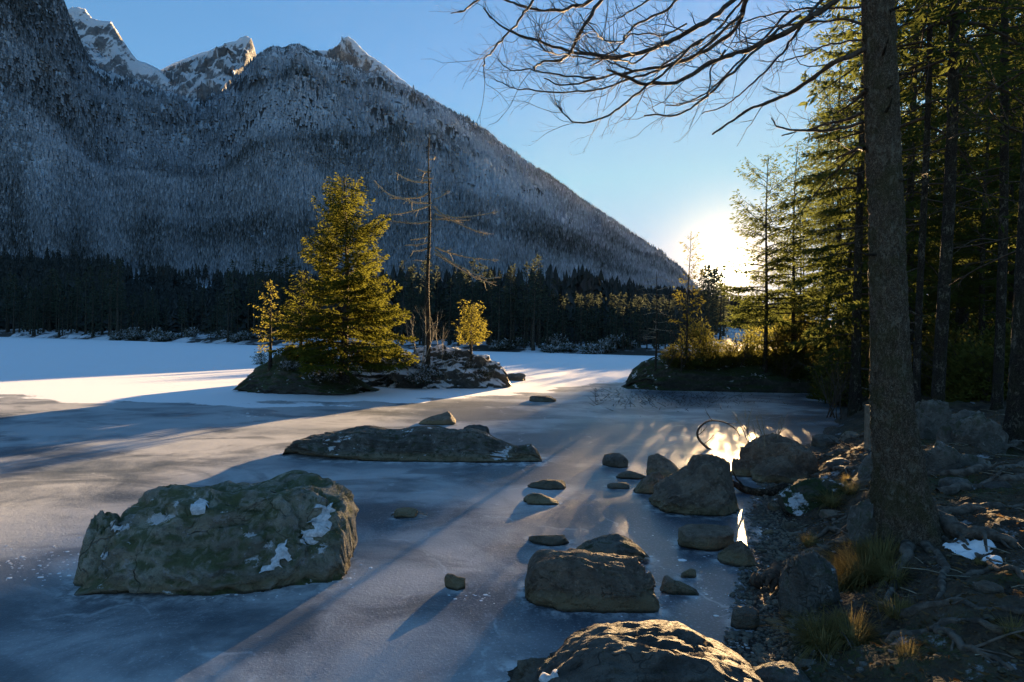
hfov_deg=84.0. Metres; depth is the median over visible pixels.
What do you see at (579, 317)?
spruce tree
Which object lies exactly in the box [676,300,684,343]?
spruce tree
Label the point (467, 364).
evergreen shrub
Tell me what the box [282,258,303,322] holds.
spruce tree
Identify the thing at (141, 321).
spruce tree
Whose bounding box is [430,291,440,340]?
spruce tree
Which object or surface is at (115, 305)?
spruce tree
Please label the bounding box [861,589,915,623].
grass tuft
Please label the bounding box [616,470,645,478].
boulder
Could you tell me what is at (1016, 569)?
exposed root
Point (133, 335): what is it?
snowy bush
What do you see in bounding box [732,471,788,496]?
driftwood log
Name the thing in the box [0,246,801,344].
shore forest
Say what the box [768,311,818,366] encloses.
leafy bush
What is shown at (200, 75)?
mountain peak
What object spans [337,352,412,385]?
snowy saddle
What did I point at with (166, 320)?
spruce tree
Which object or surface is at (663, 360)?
leafy bush
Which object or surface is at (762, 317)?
spruce tree
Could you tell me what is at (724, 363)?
leafy bush
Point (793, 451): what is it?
boulder
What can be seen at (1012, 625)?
grass tuft
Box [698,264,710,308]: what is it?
spruce tree
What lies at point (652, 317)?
spruce tree
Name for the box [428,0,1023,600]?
tree
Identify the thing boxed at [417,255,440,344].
spruce tree
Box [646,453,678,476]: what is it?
boulder
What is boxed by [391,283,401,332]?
spruce tree
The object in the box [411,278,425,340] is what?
spruce tree
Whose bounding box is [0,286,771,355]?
shore terrain
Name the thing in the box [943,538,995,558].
snow patch
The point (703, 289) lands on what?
spruce tree
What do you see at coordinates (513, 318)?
spruce tree
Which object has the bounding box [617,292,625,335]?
spruce tree
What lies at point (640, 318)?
spruce tree
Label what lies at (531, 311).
spruce tree
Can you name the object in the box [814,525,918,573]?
grass tuft
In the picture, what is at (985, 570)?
exposed root
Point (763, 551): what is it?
boulder
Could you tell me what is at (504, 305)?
spruce tree
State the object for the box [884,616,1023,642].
exposed root
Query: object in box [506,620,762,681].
boulder
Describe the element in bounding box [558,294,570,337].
spruce tree
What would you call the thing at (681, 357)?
leafy bush
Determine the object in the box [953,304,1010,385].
leafy bush
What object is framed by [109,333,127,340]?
snowy bush
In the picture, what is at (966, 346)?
leafy bush
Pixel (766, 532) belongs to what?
boulder
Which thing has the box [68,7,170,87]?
mountain peak
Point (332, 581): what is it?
ice crumbs
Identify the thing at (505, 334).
spruce tree
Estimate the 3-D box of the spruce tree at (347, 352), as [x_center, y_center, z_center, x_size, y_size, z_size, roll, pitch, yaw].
[-5.671,-2.180,19.883,5.196,7.432,5.310,1,0,-44]
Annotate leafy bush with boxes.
[659,346,680,368]
[664,340,699,371]
[669,312,719,368]
[694,333,726,367]
[711,336,737,368]
[719,339,757,368]
[730,319,774,366]
[752,314,801,364]
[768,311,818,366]
[778,347,814,377]
[781,308,838,368]
[806,315,844,372]
[806,361,849,399]
[808,330,869,406]
[849,336,930,385]
[862,343,933,396]
[868,310,960,364]
[912,316,1007,401]
[921,317,987,390]
[928,331,1009,404]
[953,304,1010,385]
[963,309,1011,398]
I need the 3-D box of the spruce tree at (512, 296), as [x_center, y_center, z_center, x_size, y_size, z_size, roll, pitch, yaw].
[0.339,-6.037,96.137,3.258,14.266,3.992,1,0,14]
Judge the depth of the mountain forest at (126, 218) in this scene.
657.06 m
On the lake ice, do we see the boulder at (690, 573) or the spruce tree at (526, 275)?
the boulder at (690, 573)
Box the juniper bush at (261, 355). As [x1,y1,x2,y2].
[250,349,267,364]
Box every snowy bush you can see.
[109,327,136,336]
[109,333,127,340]
[125,326,140,332]
[125,329,147,339]
[148,326,161,337]
[149,331,179,341]
[183,326,199,337]
[208,329,241,339]
[230,335,244,342]
[234,329,246,340]
[239,331,260,339]
[487,339,515,349]
[501,336,529,346]
[540,342,585,352]
[543,332,569,348]
[576,342,611,353]
[596,338,616,352]
[599,332,629,348]
[608,334,642,348]
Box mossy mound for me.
[233,344,378,395]
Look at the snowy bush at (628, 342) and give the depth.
90.19 m
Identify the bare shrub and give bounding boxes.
[405,305,442,370]
[432,323,447,357]
[793,357,859,418]
[825,368,861,417]
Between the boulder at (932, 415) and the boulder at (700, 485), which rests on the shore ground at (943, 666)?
the boulder at (932, 415)
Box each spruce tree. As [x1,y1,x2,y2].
[1,286,12,331]
[11,286,25,332]
[16,300,29,331]
[20,276,37,331]
[21,290,42,336]
[22,287,37,334]
[27,286,43,335]
[33,289,44,333]
[42,267,60,331]
[42,285,57,330]
[47,274,62,331]
[51,279,70,337]
[54,297,68,335]
[64,287,75,332]
[68,276,84,332]
[80,289,105,335]
[82,286,101,337]
[97,278,116,335]
[102,262,123,334]
[104,258,132,335]
[108,276,123,329]
[110,285,131,332]
[137,308,146,332]
[160,298,175,332]
[176,298,186,337]
[196,286,208,331]
[199,306,209,334]
[204,307,214,338]
[221,259,243,332]
[229,289,246,333]
[241,272,256,332]
[243,258,267,333]
[248,277,267,334]
[248,280,290,371]
[251,291,274,337]
[252,261,269,339]
[258,264,275,338]
[261,174,419,384]
[261,278,282,342]
[267,296,282,340]
[269,258,288,339]
[269,278,288,340]
[273,269,329,350]
[274,255,293,338]
[281,270,299,329]
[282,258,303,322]
[293,266,306,333]
[360,281,400,359]
[389,275,412,344]
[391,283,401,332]
[396,260,405,296]
[397,277,418,337]
[399,266,416,336]
[406,263,419,342]
[409,290,425,344]
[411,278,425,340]
[416,261,433,345]
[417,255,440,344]
[417,287,433,341]
[430,265,445,339]
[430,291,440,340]
[433,291,450,338]
[435,295,445,338]
[437,278,460,344]
[440,291,458,342]
[446,272,461,341]
[451,272,467,345]
[453,271,470,343]
[458,271,470,342]
[460,259,486,346]
[463,287,482,343]
[469,263,487,339]
[473,285,481,344]
[481,270,493,343]
[481,271,496,344]
[482,276,500,345]
[487,287,506,340]
[489,273,510,344]
[495,278,509,337]
[497,286,509,340]
[500,266,520,347]
[503,274,523,343]
[505,263,523,333]
[515,261,535,343]
[520,259,546,350]
[523,273,538,347]
[524,254,550,345]
[530,269,547,347]
[539,296,557,346]
[554,296,570,345]
[557,278,563,310]
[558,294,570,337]
[570,292,579,342]
[571,293,584,343]
[572,296,587,345]
[574,294,586,344]
[575,294,596,345]
[584,294,598,345]
[585,293,595,343]
[589,295,601,343]
[592,293,606,339]
[595,292,604,339]
[604,302,617,339]
[605,293,613,335]
[605,295,621,336]
[610,298,624,351]
[615,299,631,350]
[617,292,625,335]
[623,299,641,349]
[624,293,628,333]
[628,295,637,338]
[631,297,644,344]
[631,297,646,346]
[639,298,652,348]
[641,294,647,344]
[648,295,658,344]
[648,299,662,348]
[649,299,666,348]
[651,297,671,345]
[660,299,669,348]
[661,301,683,351]
[666,298,678,345]
[666,301,676,344]
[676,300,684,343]
[678,294,690,338]
[682,300,694,335]
[685,302,701,349]
[689,299,699,343]
[694,268,710,327]
[696,300,704,343]
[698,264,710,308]
[699,272,712,319]
[700,264,719,340]
[701,302,710,339]
[702,303,716,349]
[703,264,718,333]
[708,269,718,330]
[709,270,723,337]
[710,153,828,372]
[710,265,725,334]
[711,272,728,339]
[712,263,722,332]
[714,270,729,337]
[716,265,732,335]
[734,141,864,356]
[740,290,755,341]
[749,276,770,349]
[760,233,795,350]
[773,0,1023,402]
[774,240,798,327]
[777,188,817,343]
[779,0,940,416]
[782,207,816,338]
[786,70,847,319]
[795,0,868,346]
[795,92,854,349]
[800,110,869,381]
[808,0,1023,401]
[809,0,939,358]
[821,0,996,350]
[825,0,981,352]
[832,165,868,352]
[865,0,1023,410]
[894,0,1023,444]
[897,0,1023,375]
[903,4,974,352]
[915,110,988,355]
[923,0,1021,331]
[924,20,1022,384]
[934,28,1016,335]
[935,0,1023,304]
[935,36,977,327]
[954,1,1023,309]
[957,24,1023,327]
[970,13,1023,345]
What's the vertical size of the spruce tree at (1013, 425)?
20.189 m
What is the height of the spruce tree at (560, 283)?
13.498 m
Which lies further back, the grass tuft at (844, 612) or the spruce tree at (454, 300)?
the spruce tree at (454, 300)
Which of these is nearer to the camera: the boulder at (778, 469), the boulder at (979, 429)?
the boulder at (979, 429)
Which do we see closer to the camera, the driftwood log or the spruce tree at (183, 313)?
the driftwood log
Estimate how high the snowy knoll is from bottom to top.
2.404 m
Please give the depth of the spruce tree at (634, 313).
101.30 m
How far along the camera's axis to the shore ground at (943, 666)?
3.79 m
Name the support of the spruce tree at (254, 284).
on the shore terrain at (483, 346)
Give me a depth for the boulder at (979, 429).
7.11 m
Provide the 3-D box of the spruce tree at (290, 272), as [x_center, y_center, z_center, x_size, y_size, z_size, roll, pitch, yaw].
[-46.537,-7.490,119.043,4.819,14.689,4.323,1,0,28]
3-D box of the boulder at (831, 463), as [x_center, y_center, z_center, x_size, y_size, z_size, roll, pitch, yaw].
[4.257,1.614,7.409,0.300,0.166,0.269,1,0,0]
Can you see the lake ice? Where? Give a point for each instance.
(88, 429)
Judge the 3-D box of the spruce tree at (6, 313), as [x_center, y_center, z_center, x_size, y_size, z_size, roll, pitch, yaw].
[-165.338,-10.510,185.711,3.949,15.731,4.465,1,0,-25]
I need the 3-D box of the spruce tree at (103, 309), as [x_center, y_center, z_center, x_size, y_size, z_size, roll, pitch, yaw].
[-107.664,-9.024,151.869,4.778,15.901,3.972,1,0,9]
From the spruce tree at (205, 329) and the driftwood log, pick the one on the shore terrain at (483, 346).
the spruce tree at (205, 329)
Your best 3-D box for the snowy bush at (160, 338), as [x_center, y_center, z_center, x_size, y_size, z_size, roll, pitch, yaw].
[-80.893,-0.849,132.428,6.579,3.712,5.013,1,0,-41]
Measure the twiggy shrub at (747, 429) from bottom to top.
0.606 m
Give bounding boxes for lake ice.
[0,337,843,681]
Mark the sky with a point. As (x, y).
(663, 189)
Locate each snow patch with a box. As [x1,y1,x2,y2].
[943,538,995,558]
[982,555,1002,563]
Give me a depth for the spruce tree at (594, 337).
95.50 m
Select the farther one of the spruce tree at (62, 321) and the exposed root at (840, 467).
the spruce tree at (62, 321)
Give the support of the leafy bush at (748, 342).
on the wooded rock
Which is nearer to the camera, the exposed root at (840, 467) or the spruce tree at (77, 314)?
the exposed root at (840, 467)
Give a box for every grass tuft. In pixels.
[740,600,875,668]
[776,535,909,594]
[778,598,890,673]
[790,529,823,546]
[806,486,851,511]
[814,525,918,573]
[826,476,861,499]
[830,607,848,617]
[831,473,852,481]
[831,554,874,592]
[836,549,920,597]
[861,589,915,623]
[879,632,929,672]
[883,596,912,610]
[961,557,986,564]
[978,613,1023,639]
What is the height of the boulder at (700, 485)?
0.860 m
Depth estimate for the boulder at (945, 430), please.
7.37 m
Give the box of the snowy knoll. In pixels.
[381,344,511,388]
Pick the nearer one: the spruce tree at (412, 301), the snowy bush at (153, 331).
the spruce tree at (412, 301)
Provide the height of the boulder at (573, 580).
0.457 m
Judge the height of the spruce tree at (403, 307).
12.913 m
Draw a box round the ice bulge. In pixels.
[391,511,427,519]
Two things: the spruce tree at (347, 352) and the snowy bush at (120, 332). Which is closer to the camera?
the spruce tree at (347, 352)
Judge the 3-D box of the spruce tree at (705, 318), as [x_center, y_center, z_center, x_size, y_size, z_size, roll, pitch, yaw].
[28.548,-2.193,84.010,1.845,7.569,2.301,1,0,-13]
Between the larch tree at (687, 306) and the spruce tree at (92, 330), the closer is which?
the larch tree at (687, 306)
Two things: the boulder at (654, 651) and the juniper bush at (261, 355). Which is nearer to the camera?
the boulder at (654, 651)
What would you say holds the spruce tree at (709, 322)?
on the shore terrain at (483, 346)
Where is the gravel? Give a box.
[722,474,893,679]
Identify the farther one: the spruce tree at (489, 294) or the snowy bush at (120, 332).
the snowy bush at (120, 332)
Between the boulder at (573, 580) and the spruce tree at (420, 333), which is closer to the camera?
the boulder at (573, 580)
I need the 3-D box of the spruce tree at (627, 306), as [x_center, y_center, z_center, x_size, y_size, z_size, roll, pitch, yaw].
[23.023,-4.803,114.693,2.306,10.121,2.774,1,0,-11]
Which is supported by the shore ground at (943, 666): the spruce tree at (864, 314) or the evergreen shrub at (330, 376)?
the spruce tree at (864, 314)
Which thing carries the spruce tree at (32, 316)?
on the shore terrain at (483, 346)
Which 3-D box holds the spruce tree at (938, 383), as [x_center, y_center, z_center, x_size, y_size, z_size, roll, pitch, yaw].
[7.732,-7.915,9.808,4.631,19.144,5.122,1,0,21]
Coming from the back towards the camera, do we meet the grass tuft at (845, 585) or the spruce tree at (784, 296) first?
the spruce tree at (784, 296)
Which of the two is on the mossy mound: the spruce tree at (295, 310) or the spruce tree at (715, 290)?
the spruce tree at (295, 310)
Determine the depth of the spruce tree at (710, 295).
127.69 m
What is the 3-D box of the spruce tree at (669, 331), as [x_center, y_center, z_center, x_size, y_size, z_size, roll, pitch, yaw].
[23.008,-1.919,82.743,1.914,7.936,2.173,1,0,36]
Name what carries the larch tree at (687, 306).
on the wooded rock
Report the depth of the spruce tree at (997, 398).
11.47 m
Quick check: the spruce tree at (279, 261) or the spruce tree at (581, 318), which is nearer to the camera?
the spruce tree at (581, 318)
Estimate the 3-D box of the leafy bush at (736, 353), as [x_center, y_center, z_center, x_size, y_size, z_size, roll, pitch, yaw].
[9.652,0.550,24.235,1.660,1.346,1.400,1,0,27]
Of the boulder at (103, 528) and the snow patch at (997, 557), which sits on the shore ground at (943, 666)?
the snow patch at (997, 557)
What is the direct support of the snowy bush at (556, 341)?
on the shore terrain at (483, 346)
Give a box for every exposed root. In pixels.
[811,454,863,476]
[812,441,863,460]
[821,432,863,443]
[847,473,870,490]
[870,593,1023,617]
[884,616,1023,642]
[927,460,1023,476]
[932,623,1023,671]
[935,464,1023,494]
[941,532,1023,578]
[956,558,1023,579]
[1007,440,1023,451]
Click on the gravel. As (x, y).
(757, 648)
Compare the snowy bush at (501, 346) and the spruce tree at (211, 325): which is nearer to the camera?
the snowy bush at (501, 346)
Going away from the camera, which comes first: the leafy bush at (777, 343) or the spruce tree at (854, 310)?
the spruce tree at (854, 310)
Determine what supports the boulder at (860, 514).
on the shore ground at (943, 666)
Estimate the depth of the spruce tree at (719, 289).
184.82 m
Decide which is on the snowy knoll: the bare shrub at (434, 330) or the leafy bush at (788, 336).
the bare shrub at (434, 330)
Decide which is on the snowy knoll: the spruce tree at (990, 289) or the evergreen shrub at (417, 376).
the evergreen shrub at (417, 376)
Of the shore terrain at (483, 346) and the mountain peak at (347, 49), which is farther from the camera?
the mountain peak at (347, 49)
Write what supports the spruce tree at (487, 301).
on the shore terrain at (483, 346)
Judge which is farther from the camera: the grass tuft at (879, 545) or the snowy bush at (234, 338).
the snowy bush at (234, 338)
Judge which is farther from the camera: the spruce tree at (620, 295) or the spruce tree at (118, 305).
the spruce tree at (118, 305)
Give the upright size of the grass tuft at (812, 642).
0.248 m
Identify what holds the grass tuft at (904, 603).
on the shore ground at (943, 666)
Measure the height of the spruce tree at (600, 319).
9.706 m
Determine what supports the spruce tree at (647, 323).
on the shore terrain at (483, 346)
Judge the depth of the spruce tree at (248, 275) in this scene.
134.72 m
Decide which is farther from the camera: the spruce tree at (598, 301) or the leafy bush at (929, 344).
the spruce tree at (598, 301)
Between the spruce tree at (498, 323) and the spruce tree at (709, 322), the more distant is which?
the spruce tree at (498, 323)
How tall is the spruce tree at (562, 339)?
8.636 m
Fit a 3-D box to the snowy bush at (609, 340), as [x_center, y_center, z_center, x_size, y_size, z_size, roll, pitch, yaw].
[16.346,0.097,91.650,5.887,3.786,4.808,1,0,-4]
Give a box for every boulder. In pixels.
[73,510,122,586]
[74,470,358,595]
[282,425,542,462]
[394,507,417,517]
[418,411,455,424]
[444,573,465,590]
[463,425,489,433]
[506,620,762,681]
[507,373,525,380]
[523,493,558,504]
[525,548,659,612]
[527,479,565,489]
[529,395,555,401]
[529,535,568,545]
[576,533,649,561]
[602,453,627,467]
[607,482,629,488]
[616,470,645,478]
[633,472,663,494]
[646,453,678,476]
[648,454,739,516]
[660,575,698,595]
[677,523,733,550]
[681,568,696,577]
[717,540,756,567]
[730,606,759,629]
[731,433,817,477]
[750,455,809,483]
[752,661,810,681]
[754,549,766,552]
[761,530,773,534]
[763,617,780,626]
[768,502,780,510]
[777,478,847,516]
[777,550,840,618]
[811,434,838,446]
[819,509,840,520]
[826,457,851,469]
[839,431,858,441]
[846,498,875,547]
[857,452,872,479]
[915,399,951,438]
[924,441,961,470]
[935,409,969,443]
[938,477,975,489]
[951,410,1008,454]
[961,454,990,466]
[972,580,1003,593]
[982,481,1011,488]
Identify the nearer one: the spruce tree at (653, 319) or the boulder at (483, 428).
the boulder at (483, 428)
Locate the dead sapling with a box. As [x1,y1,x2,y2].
[636,271,682,370]
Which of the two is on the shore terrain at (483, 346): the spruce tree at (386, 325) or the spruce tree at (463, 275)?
the spruce tree at (463, 275)
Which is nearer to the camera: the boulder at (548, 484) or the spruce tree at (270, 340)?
the boulder at (548, 484)
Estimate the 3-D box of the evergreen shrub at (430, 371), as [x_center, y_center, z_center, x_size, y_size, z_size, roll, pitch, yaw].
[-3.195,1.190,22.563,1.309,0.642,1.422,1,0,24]
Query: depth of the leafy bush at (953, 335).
17.10 m
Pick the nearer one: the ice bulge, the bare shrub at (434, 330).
the ice bulge
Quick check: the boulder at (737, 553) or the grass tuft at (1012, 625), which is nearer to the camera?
the grass tuft at (1012, 625)
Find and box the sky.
[64,0,1020,322]
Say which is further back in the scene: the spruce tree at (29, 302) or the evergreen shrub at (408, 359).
the spruce tree at (29, 302)
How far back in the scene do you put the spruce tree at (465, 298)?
104.41 m
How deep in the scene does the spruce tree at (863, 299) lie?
28.96 m
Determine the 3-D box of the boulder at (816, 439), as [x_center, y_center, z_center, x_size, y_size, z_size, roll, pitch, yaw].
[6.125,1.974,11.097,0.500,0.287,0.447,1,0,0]
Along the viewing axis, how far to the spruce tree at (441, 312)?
119.76 m
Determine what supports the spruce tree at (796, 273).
on the shore ground at (943, 666)
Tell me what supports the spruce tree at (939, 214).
on the shore ground at (943, 666)
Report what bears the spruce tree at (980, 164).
on the shore ground at (943, 666)
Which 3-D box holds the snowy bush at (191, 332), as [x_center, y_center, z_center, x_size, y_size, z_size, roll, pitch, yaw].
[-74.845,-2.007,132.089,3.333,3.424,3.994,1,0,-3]
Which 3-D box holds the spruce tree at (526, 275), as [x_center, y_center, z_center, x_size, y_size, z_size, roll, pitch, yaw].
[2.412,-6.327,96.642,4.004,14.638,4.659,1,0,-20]
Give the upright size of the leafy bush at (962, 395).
1.894 m
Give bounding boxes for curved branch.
[696,406,739,448]
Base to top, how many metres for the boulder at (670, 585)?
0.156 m
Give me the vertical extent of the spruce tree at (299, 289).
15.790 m
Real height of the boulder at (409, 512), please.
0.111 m
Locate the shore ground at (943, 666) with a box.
[724,380,1023,681]
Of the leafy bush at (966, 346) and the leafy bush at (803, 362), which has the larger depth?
the leafy bush at (803, 362)
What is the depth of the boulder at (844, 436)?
10.11 m
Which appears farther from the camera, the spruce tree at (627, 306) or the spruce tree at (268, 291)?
the spruce tree at (268, 291)
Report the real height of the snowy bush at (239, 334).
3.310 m
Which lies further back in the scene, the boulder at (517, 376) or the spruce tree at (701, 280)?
the spruce tree at (701, 280)
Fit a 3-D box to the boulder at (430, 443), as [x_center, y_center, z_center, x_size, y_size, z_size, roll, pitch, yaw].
[-1.675,1.791,9.719,4.410,0.667,1.292,1,0,0]
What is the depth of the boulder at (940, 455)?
6.21 m
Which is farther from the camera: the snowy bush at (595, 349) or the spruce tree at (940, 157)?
the snowy bush at (595, 349)
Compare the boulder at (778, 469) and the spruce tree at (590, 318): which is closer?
the boulder at (778, 469)
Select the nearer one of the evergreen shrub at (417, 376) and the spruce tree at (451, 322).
the evergreen shrub at (417, 376)
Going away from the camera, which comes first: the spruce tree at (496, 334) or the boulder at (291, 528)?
the boulder at (291, 528)
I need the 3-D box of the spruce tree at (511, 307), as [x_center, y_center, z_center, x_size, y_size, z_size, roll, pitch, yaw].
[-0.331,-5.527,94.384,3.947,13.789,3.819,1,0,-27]
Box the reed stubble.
[593,386,795,416]
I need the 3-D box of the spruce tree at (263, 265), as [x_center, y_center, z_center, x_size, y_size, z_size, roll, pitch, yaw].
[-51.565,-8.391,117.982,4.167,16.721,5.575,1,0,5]
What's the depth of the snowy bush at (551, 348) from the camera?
88.51 m
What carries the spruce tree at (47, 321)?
on the shore terrain at (483, 346)
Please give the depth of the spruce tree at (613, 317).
99.41 m
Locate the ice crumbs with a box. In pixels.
[0,412,751,616]
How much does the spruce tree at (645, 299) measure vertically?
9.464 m
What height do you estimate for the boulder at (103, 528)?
0.745 m
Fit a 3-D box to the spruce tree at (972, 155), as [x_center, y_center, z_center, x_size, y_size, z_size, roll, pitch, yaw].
[23.107,-9.842,27.875,5.455,22.329,5.015,1,0,-35]
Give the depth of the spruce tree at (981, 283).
14.94 m
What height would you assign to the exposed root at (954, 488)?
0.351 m
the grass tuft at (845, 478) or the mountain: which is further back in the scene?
the mountain
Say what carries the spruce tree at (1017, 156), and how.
on the shore ground at (943, 666)
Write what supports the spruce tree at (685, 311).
on the shore terrain at (483, 346)
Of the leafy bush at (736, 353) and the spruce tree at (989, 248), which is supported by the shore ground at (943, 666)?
the spruce tree at (989, 248)
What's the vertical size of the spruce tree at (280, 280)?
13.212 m
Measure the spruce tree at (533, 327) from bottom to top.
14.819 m
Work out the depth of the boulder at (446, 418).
13.12 m
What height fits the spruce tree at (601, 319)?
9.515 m
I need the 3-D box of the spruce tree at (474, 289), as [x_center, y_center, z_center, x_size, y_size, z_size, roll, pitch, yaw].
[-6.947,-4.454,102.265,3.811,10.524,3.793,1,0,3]
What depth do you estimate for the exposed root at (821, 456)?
9.07 m
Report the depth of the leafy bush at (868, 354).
20.12 m
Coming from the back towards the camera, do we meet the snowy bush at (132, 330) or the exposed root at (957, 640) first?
the snowy bush at (132, 330)
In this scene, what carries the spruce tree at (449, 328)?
on the shore terrain at (483, 346)
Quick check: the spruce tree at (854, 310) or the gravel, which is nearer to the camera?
the gravel
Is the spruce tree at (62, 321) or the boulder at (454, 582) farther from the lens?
the spruce tree at (62, 321)
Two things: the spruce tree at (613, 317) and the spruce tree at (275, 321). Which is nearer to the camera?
the spruce tree at (613, 317)
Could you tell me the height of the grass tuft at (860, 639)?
0.227 m
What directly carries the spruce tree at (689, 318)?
on the shore terrain at (483, 346)
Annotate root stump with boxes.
[748,560,786,592]
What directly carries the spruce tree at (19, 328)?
on the shore terrain at (483, 346)
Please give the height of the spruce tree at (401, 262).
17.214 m
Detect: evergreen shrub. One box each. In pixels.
[277,360,300,370]
[304,369,341,382]
[395,357,421,367]
[404,371,435,385]
[416,363,446,377]
[440,350,459,359]
[463,361,476,368]
[468,367,492,381]
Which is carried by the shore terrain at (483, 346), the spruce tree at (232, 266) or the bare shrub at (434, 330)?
the spruce tree at (232, 266)
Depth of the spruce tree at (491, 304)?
97.42 m
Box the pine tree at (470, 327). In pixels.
[451,299,491,366]
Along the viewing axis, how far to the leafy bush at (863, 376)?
18.84 m
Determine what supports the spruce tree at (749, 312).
on the wooded rock
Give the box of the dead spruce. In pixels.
[373,133,501,367]
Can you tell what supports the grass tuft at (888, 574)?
on the shore ground at (943, 666)
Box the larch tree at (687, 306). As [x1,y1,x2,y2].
[669,232,706,366]
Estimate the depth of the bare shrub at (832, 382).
15.27 m
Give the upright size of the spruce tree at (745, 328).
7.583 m
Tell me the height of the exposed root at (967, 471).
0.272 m
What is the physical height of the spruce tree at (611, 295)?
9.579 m
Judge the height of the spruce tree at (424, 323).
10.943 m
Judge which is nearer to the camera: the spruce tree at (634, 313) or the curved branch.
the curved branch
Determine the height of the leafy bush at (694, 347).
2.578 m
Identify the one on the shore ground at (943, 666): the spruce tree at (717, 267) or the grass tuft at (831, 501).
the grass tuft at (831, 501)
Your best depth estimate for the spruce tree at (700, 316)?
89.50 m
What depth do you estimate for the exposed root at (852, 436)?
10.01 m
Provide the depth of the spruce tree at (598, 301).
97.60 m
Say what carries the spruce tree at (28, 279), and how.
on the shore terrain at (483, 346)
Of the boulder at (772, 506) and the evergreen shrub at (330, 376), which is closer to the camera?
the boulder at (772, 506)
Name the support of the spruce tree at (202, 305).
on the shore terrain at (483, 346)
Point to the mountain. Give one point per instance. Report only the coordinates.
(234, 84)
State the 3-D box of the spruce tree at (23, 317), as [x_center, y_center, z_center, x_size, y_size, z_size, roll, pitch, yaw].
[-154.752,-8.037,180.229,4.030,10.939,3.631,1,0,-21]
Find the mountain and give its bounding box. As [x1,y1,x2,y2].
[0,0,830,326]
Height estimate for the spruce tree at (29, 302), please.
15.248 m
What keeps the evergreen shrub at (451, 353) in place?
on the snowy knoll
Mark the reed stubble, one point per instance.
(666, 399)
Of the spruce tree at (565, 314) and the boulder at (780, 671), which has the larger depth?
the spruce tree at (565, 314)
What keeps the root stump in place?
on the shore ground at (943, 666)
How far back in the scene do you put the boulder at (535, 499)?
6.94 m
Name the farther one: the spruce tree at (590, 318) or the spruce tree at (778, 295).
the spruce tree at (590, 318)
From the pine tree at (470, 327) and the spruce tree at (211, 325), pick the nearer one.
the pine tree at (470, 327)
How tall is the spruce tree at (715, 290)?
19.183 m
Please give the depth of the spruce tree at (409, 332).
113.51 m
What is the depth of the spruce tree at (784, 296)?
59.98 m
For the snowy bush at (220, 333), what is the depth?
123.16 m
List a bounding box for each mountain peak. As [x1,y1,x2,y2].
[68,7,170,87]
[160,36,255,101]
[314,37,415,91]
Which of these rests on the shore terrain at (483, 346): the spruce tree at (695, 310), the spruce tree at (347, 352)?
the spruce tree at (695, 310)
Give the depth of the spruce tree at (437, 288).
120.64 m
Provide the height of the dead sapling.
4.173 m
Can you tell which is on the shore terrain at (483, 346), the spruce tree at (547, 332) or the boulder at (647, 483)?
the spruce tree at (547, 332)
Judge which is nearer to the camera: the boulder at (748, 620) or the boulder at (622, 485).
the boulder at (748, 620)
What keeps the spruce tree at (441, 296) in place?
on the shore terrain at (483, 346)
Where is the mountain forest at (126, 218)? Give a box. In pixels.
[0,0,698,290]
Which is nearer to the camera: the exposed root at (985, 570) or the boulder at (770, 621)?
the exposed root at (985, 570)
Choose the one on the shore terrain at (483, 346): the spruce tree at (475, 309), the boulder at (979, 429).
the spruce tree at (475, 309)
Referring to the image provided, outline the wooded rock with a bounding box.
[621,351,826,392]
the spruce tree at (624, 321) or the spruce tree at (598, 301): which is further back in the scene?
the spruce tree at (598, 301)
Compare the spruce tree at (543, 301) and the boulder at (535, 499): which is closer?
the boulder at (535, 499)
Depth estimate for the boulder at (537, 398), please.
18.38 m
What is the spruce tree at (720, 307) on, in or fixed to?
on the shore terrain at (483, 346)
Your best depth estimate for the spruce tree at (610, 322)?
96.50 m
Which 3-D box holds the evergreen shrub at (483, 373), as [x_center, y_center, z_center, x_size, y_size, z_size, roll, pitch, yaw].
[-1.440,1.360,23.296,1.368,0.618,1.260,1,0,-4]
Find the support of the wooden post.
on the shore ground at (943, 666)
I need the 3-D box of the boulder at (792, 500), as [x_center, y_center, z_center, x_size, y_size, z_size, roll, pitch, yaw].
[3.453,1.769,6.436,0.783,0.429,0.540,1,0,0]
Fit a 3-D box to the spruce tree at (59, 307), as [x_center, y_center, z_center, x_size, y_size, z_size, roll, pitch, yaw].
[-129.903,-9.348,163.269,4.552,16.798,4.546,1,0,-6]
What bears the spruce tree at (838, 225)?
on the shore ground at (943, 666)
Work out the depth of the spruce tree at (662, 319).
98.60 m
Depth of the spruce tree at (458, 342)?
97.77 m
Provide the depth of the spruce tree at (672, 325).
91.97 m
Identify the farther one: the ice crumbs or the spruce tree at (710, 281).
the spruce tree at (710, 281)
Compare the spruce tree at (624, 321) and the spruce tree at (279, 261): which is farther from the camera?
the spruce tree at (279, 261)
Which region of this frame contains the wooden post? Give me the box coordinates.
[864,405,871,450]
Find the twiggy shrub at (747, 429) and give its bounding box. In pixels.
[731,409,788,447]

